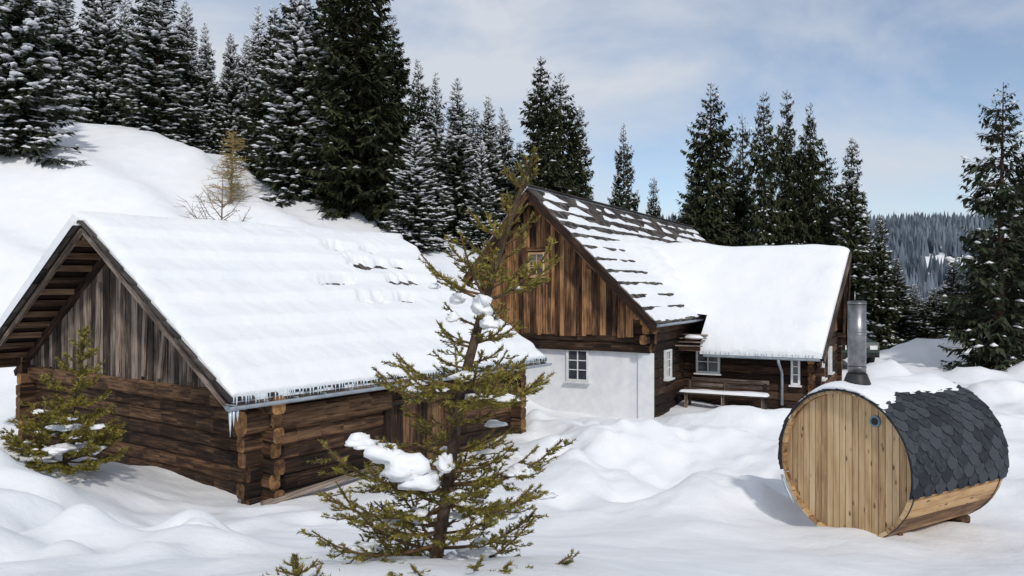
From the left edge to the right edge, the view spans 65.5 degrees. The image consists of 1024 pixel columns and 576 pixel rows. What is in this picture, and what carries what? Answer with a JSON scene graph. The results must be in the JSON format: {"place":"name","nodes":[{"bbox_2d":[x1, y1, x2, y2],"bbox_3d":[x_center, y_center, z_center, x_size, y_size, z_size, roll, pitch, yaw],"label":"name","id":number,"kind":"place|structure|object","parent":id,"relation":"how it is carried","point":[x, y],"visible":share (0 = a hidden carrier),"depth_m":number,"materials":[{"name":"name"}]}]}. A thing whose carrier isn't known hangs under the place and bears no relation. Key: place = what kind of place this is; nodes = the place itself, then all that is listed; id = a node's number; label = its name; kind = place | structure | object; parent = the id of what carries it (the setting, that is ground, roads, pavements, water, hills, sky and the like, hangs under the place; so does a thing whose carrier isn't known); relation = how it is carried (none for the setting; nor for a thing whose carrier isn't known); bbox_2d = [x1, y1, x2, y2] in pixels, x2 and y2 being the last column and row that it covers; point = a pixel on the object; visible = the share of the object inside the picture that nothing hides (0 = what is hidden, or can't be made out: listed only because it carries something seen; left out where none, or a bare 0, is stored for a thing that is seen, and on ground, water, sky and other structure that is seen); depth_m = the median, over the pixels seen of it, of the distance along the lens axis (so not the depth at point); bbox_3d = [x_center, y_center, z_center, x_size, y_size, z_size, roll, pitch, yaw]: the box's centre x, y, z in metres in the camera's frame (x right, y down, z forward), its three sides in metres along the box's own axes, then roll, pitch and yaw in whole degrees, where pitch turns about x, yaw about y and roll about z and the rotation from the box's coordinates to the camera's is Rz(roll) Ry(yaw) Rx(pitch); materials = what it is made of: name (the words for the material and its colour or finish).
{"place":"outdoors","nodes":[
{"label":"outdoors","id":0,"kind":"place"},
{"bbox_2d":[0,121,1023,575],"bbox_3d":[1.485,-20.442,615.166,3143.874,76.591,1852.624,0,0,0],"label":"snow ground","id":1,"kind":"structure","parent":0,"point":[692,489],"depth_m":12.84,"materials":[{"name":"white snow"}]},
{"bbox_2d":[0,0,89,166],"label":"spruce tree","id":2,"kind":"object","parent":1,"relation":"on","point":[31,98],"visible":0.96,"depth_m":34.35,"materials":[{"name":"green plant"}]},
{"bbox_2d":[34,0,90,122],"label":"spruce tree","id":3,"kind":"object","parent":1,"relation":"on","point":[66,56],"visible":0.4,"depth_m":43.58,"materials":[{"name":"green plant"}]},
{"bbox_2d":[0,325,128,475],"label":"young spruce tree","id":4,"kind":"object","parent":1,"relation":"on","point":[77,442],"visible":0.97,"depth_m":12.17,"materials":[{"name":"green plant"}]},
{"bbox_2d":[74,64,85,117],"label":"spruce tree","id":5,"kind":"object","parent":1,"relation":"on","point":[76,74],"depth_m":58.02,"materials":[{"name":"green plant"}]},
{"bbox_2d":[62,0,133,125],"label":"spruce tree","id":6,"kind":"object","parent":1,"relation":"on","point":[101,78],"visible":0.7,"depth_m":44.43,"materials":[{"name":"green plant"}]},
{"bbox_2d":[111,0,141,127],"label":"spruce tree","id":7,"kind":"object","parent":1,"relation":"on","point":[125,19],"visible":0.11,"depth_m":51.62,"materials":[{"name":"green plant"}]},
{"bbox_2d":[108,0,201,144],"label":"spruce tree","id":8,"kind":"object","parent":1,"relation":"on","point":[149,105],"visible":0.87,"depth_m":42.34,"materials":[{"name":"green plant"}]},
{"bbox_2d":[169,0,215,152],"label":"spruce tree","id":9,"kind":"object","parent":1,"relation":"on","point":[194,80],"visible":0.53,"depth_m":45.82,"materials":[{"name":"green plant"}]},
{"bbox_2d":[193,22,221,153],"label":"spruce tree","id":10,"kind":"object","parent":1,"relation":"on","point":[211,89],"visible":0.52,"depth_m":49.68,"materials":[{"name":"green plant"}]},
{"bbox_2d":[175,178,250,221],"bbox_3d":[-11.149,-2.410,30.120,2.985,3.689,3.198,0,0,12],"label":"bare shrub","id":11,"kind":"object","parent":1,"relation":"on","point":[221,212],"visible":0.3,"depth_m":30.00,"materials":[{"name":"brown plant"}]},
{"bbox_2d":[208,32,253,163],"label":"spruce tree","id":12,"kind":"object","parent":1,"relation":"on","point":[231,92],"visible":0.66,"depth_m":49.57,"materials":[{"name":"green plant"}]},
{"bbox_2d":[200,130,265,203],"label":"larch tree","id":13,"kind":"object","parent":1,"relation":"on","point":[228,164],"visible":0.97,"depth_m":35.88,"materials":[{"name":"brown plant"}]},
{"bbox_2d":[227,37,260,157],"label":"spruce tree","id":14,"kind":"object","parent":1,"relation":"on","point":[247,76],"visible":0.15,"depth_m":51.95,"materials":[{"name":"green plant"}]},
{"bbox_2d":[243,4,270,93],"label":"spruce tree","id":15,"kind":"object","parent":1,"relation":"on","point":[256,41],"visible":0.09,"depth_m":54.81,"materials":[{"name":"green plant"}]},
{"bbox_2d":[232,6,289,187],"bbox_3d":[-13.098,-10.352,44.183,4.009,10.379,4.796,1,0,38],"label":"spruce tree","id":16,"kind":"object","parent":1,"relation":"on","point":[254,102],"visible":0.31,"depth_m":43.51,"materials":[{"name":"green plant"}]},
{"bbox_2d":[0,211,551,504],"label":"log barn","id":17,"kind":"structure","parent":1,"relation":"on","point":[240,358],"depth_m":15.60,"materials":[{"name":"brown wood"}]},
{"bbox_2d":[381,380,456,467],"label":"plank door","id":18,"kind":"structure","parent":17,"relation":"in","point":[395,425],"depth_m":16.40,"materials":[{"name":"brown wood"}]},
{"bbox_2d":[245,0,335,207],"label":"spruce tree","id":19,"kind":"object","parent":1,"relation":"on","point":[294,119],"visible":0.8,"depth_m":40.45,"materials":[{"name":"green plant"}]},
{"bbox_2d":[262,553,339,575],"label":"spruce sapling","id":20,"kind":"object","parent":1,"relation":"on","point":[298,569],"visible":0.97,"depth_m":5.00,"materials":[{"name":"green plant"}]},
{"bbox_2d":[302,0,353,201],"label":"spruce tree","id":21,"kind":"object","parent":1,"relation":"on","point":[325,30],"visible":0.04,"depth_m":45.63,"materials":[{"name":"green plant"}]},
{"bbox_2d":[298,0,411,230],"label":"spruce tree","id":22,"kind":"object","parent":1,"relation":"on","point":[357,107],"visible":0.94,"depth_m":39.18,"materials":[{"name":"green plant"}]},
{"bbox_2d":[376,15,417,217],"bbox_3d":[-7.076,-9.188,46.101,3.921,13.405,5.404,0,0,-28],"label":"spruce tree","id":23,"kind":"object","parent":1,"relation":"on","point":[401,71],"visible":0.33,"depth_m":45.71,"materials":[{"name":"green plant"}]},
{"bbox_2d":[381,124,457,252],"bbox_3d":[-4.303,-4.398,37.181,2.831,6.429,3.832,0,0,31],"label":"spruce tree","id":24,"kind":"object","parent":1,"relation":"on","point":[417,228],"visible":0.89,"depth_m":36.68,"materials":[{"name":"green plant"}]},
{"bbox_2d":[404,59,434,156],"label":"spruce tree","id":25,"kind":"object","parent":1,"relation":"on","point":[419,115],"visible":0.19,"depth_m":49.84,"materials":[{"name":"green plant"}]},
{"bbox_2d":[422,71,448,236],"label":"spruce tree","id":26,"kind":"object","parent":1,"relation":"on","point":[431,126],"visible":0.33,"depth_m":47.73,"materials":[{"name":"green plant"}]},
{"bbox_2d":[296,145,580,575],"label":"young spruce tree","id":27,"kind":"object","parent":1,"relation":"on","point":[415,474],"visible":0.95,"depth_m":5.88,"materials":[{"name":"green plant"}]},
{"bbox_2d":[431,77,482,248],"bbox_3d":[-3.002,-6.630,43.915,4.660,10.143,3.158,0,0,50],"label":"spruce tree","id":28,"kind":"object","parent":1,"relation":"on","point":[458,156],"visible":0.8,"depth_m":43.59,"materials":[{"name":"green plant"}]},
{"bbox_2d":[466,128,479,158],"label":"spruce tree","id":29,"kind":"object","parent":1,"relation":"on","point":[472,144],"visible":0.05,"depth_m":62.60,"materials":[{"name":"green plant"}]},
{"bbox_2d":[466,106,480,165],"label":"spruce tree","id":30,"kind":"object","parent":1,"relation":"on","point":[472,126],"visible":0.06,"depth_m":72.66,"materials":[{"name":"green plant"}]},
{"bbox_2d":[455,140,499,252],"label":"spruce tree","id":31,"kind":"object","parent":1,"relation":"on","point":[481,195],"visible":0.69,"depth_m":41.68,"materials":[{"name":"green plant"}]},
{"bbox_2d":[474,95,506,226],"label":"spruce tree","id":32,"kind":"object","parent":1,"relation":"on","point":[492,164],"visible":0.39,"depth_m":49.77,"materials":[{"name":"green plant"}]},
{"bbox_2d":[492,106,520,217],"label":"spruce tree","id":33,"kind":"object","parent":1,"relation":"on","point":[506,151],"visible":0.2,"depth_m":51.69,"materials":[{"name":"green plant"}]},
{"bbox_2d":[512,142,525,181],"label":"spruce tree","id":34,"kind":"object","parent":1,"relation":"on","point":[519,159],"visible":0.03,"depth_m":65.81,"materials":[{"name":"green plant"}]},
{"bbox_2d":[503,56,581,203],"bbox_3d":[1.628,-6.864,45.975,5.666,13.042,3.339,0,0,1],"label":"spruce tree","id":35,"kind":"object","parent":1,"relation":"on","point":[544,122],"visible":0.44,"depth_m":45.71,"materials":[{"name":"green plant"}]},
{"bbox_2d":[544,73,593,198],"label":"spruce tree","id":36,"kind":"object","parent":1,"relation":"on","point":[574,177],"visible":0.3,"depth_m":48.01,"materials":[{"name":"green plant"}]},
{"bbox_2d":[572,105,594,199],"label":"spruce tree","id":37,"kind":"object","parent":1,"relation":"on","point":[581,160],"visible":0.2,"depth_m":49.91,"materials":[{"name":"green plant"}]},
{"bbox_2d":[607,124,639,211],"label":"spruce tree","id":38,"kind":"object","parent":1,"relation":"on","point":[625,198],"visible":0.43,"depth_m":49.84,"materials":[{"name":"green plant"}]},
{"bbox_2d":[646,177,662,217],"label":"spruce tree","id":39,"kind":"object","parent":1,"relation":"on","point":[656,211],"visible":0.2,"depth_m":49.95,"materials":[{"name":"green plant"}]},
{"bbox_2d":[464,184,851,419],"bbox_3d":[7.325,0.423,29.899,10.392,6.963,18.200,0,0,28],"label":"alpine chalet","id":40,"kind":"object","parent":1,"relation":"on","point":[627,314],"visible":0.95,"depth_m":23.99,"materials":[{"name":"wood"}]},
{"bbox_2d":[523,246,834,386],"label":"windows","id":41,"kind":"structure","parent":40,"relation":"in","point":[577,361],"depth_m":23.64,"materials":[{"name":"white wood"}]},
{"bbox_2d":[679,172,702,236],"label":"spruce tree","id":42,"kind":"object","parent":1,"relation":"on","point":[688,186],"visible":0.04,"depth_m":49.85,"materials":[{"name":"green plant"}]},
{"bbox_2d":[671,82,746,246],"bbox_3d":[11.189,-4.152,44.761,5.464,14.828,4.487,1,1,14],"label":"spruce tree","id":43,"kind":"object","parent":1,"relation":"on","point":[712,216],"visible":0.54,"depth_m":44.45,"materials":[{"name":"green plant"}]},
{"bbox_2d":[677,377,771,409],"bbox_3d":[6.321,3.205,23.732,2.700,0.950,0.575,0,0,28],"label":"garden bench","id":44,"kind":"object","parent":1,"relation":"on","point":[725,393],"visible":0.98,"depth_m":23.75,"materials":[{"name":"brown wood"}]},
{"bbox_2d":[721,158,755,246],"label":"spruce tree","id":45,"kind":"object","parent":1,"relation":"on","point":[740,210],"visible":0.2,"depth_m":46.73,"materials":[{"name":"green plant"}]},
{"bbox_2d":[730,116,757,243],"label":"spruce tree","id":46,"kind":"object","parent":1,"relation":"on","point":[745,136],"visible":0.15,"depth_m":49.95,"materials":[{"name":"green plant"}]},
{"bbox_2d":[740,92,788,245],"bbox_3d":[13.960,-3.752,44.088,4.166,14.351,2.682,0,-1,-21],"label":"spruce tree","id":47,"kind":"object","parent":1,"relation":"on","point":[772,235],"visible":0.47,"depth_m":43.91,"materials":[{"name":"green plant"}]},
{"bbox_2d":[773,91,802,244],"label":"spruce tree","id":48,"kind":"object","parent":1,"relation":"on","point":[787,163],"visible":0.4,"depth_m":44.77,"materials":[{"name":"green plant"}]},
{"bbox_2d":[783,146,808,233],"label":"spruce tree","id":49,"kind":"object","parent":1,"relation":"on","point":[795,183],"visible":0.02,"depth_m":50.10,"materials":[{"name":"green plant"}]},
{"bbox_2d":[785,104,836,245],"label":"spruce tree","id":50,"kind":"object","parent":1,"relation":"on","point":[812,229],"visible":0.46,"depth_m":43.89,"materials":[{"name":"green plant"}]},
{"bbox_2d":[819,158,842,245],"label":"spruce tree","id":51,"kind":"object","parent":1,"relation":"on","point":[830,201],"visible":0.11,"depth_m":45.65,"materials":[{"name":"green plant"}]},
{"bbox_2d":[658,210,1012,305],"bbox_3d":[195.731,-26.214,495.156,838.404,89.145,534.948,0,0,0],"label":"distant forest","id":52,"kind":"object","parent":1,"relation":"on","point":[914,241],"visible":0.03,"depth_m":497.35,"materials":[{"name":"plant"}]},
{"bbox_2d":[830,137,887,349],"bbox_3d":[17.612,-1.912,42.113,4.593,12.086,4.133,1,0,42],"label":"spruce tree","id":53,"kind":"object","parent":1,"relation":"on","point":[853,232],"visible":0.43,"depth_m":41.45,"materials":[{"name":"green plant"}]},
{"bbox_2d":[842,336,879,363],"bbox_3d":[13.900,2.275,34.085,1.800,1.752,4.330,0,0,0],"label":"car","id":54,"kind":"object","parent":1,"relation":"on","point":[872,350],"visible":0.23,"depth_m":32.00,"materials":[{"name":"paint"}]},
{"bbox_2d":[859,198,874,311],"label":"spruce tree","id":55,"kind":"object","parent":1,"relation":"on","point":[870,243],"visible":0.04,"depth_m":47.70,"materials":[{"name":"green plant"}]},
{"bbox_2d":[864,216,906,349],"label":"spruce tree","id":56,"kind":"object","parent":1,"relation":"on","point":[880,309],"visible":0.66,"depth_m":42.49,"materials":[{"name":"green plant"}]},
{"bbox_2d":[778,291,1008,537],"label":"barrel sauna","id":57,"kind":"structure","parent":1,"relation":"on","point":[858,448],"depth_m":11.29,"materials":[{"name":"brown wood"}]},
{"bbox_2d":[886,258,926,343],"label":"spruce tree","id":58,"kind":"object","parent":1,"relation":"on","point":[901,324],"visible":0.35,"depth_m":43.49,"materials":[{"name":"green plant"}]},
{"bbox_2d":[900,287,925,340],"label":"spruce tree","id":59,"kind":"object","parent":1,"relation":"on","point":[915,305],"visible":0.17,"depth_m":45.85,"materials":[{"name":"green plant"}]},
{"bbox_2d":[899,287,926,333],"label":"spruce tree","id":60,"kind":"object","parent":1,"relation":"on","point":[910,292],"visible":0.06,"depth_m":71.75,"materials":[{"name":"green plant"}]},
{"bbox_2d":[913,288,944,338],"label":"spruce tree","id":61,"kind":"object","parent":1,"relation":"on","point":[930,312],"visible":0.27,"depth_m":43.99,"materials":[{"name":"green plant"}]},
{"bbox_2d":[922,262,969,338],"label":"spruce tree","id":62,"kind":"object","parent":1,"relation":"on","point":[942,318],"visible":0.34,"depth_m":40.06,"materials":[{"name":"green plant"}]},
{"bbox_2d":[948,284,982,331],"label":"spruce tree","id":63,"kind":"object","parent":1,"relation":"on","point":[954,328],"visible":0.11,"depth_m":38.88,"materials":[{"name":"green plant"}]},
{"bbox_2d":[960,229,994,323],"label":"spruce tree","id":64,"kind":"object","parent":1,"relation":"on","point":[966,273],"visible":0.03,"depth_m":45.90,"materials":[{"name":"green plant"}]},
{"bbox_2d":[933,82,1023,370],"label":"spruce tree","id":65,"kind":"object","parent":1,"relation":"on","point":[1001,333],"visible":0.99,"depth_m":32.89,"materials":[{"name":"dark green needle"},{"name":"bark"},{"name":"snow"}]},
{"bbox_2d":[977,202,1023,359],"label":"spruce tree","id":66,"kind":"object","parent":1,"relation":"on","point":[1014,237],"visible":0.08,"depth_m":36.89,"materials":[{"name":"green plant"}]},
{"bbox_2d":[984,141,1023,316],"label":"spruce tree","id":67,"kind":"object","parent":1,"relation":"on","point":[1021,214],"depth_m":40.15,"materials":[{"name":"green plant"}]},
{"bbox_2d":[6,0,1023,219],"label":"sky","id":68,"kind":"structure","parent":0,"point":[909,80],"materials":[{"name":"blue"}]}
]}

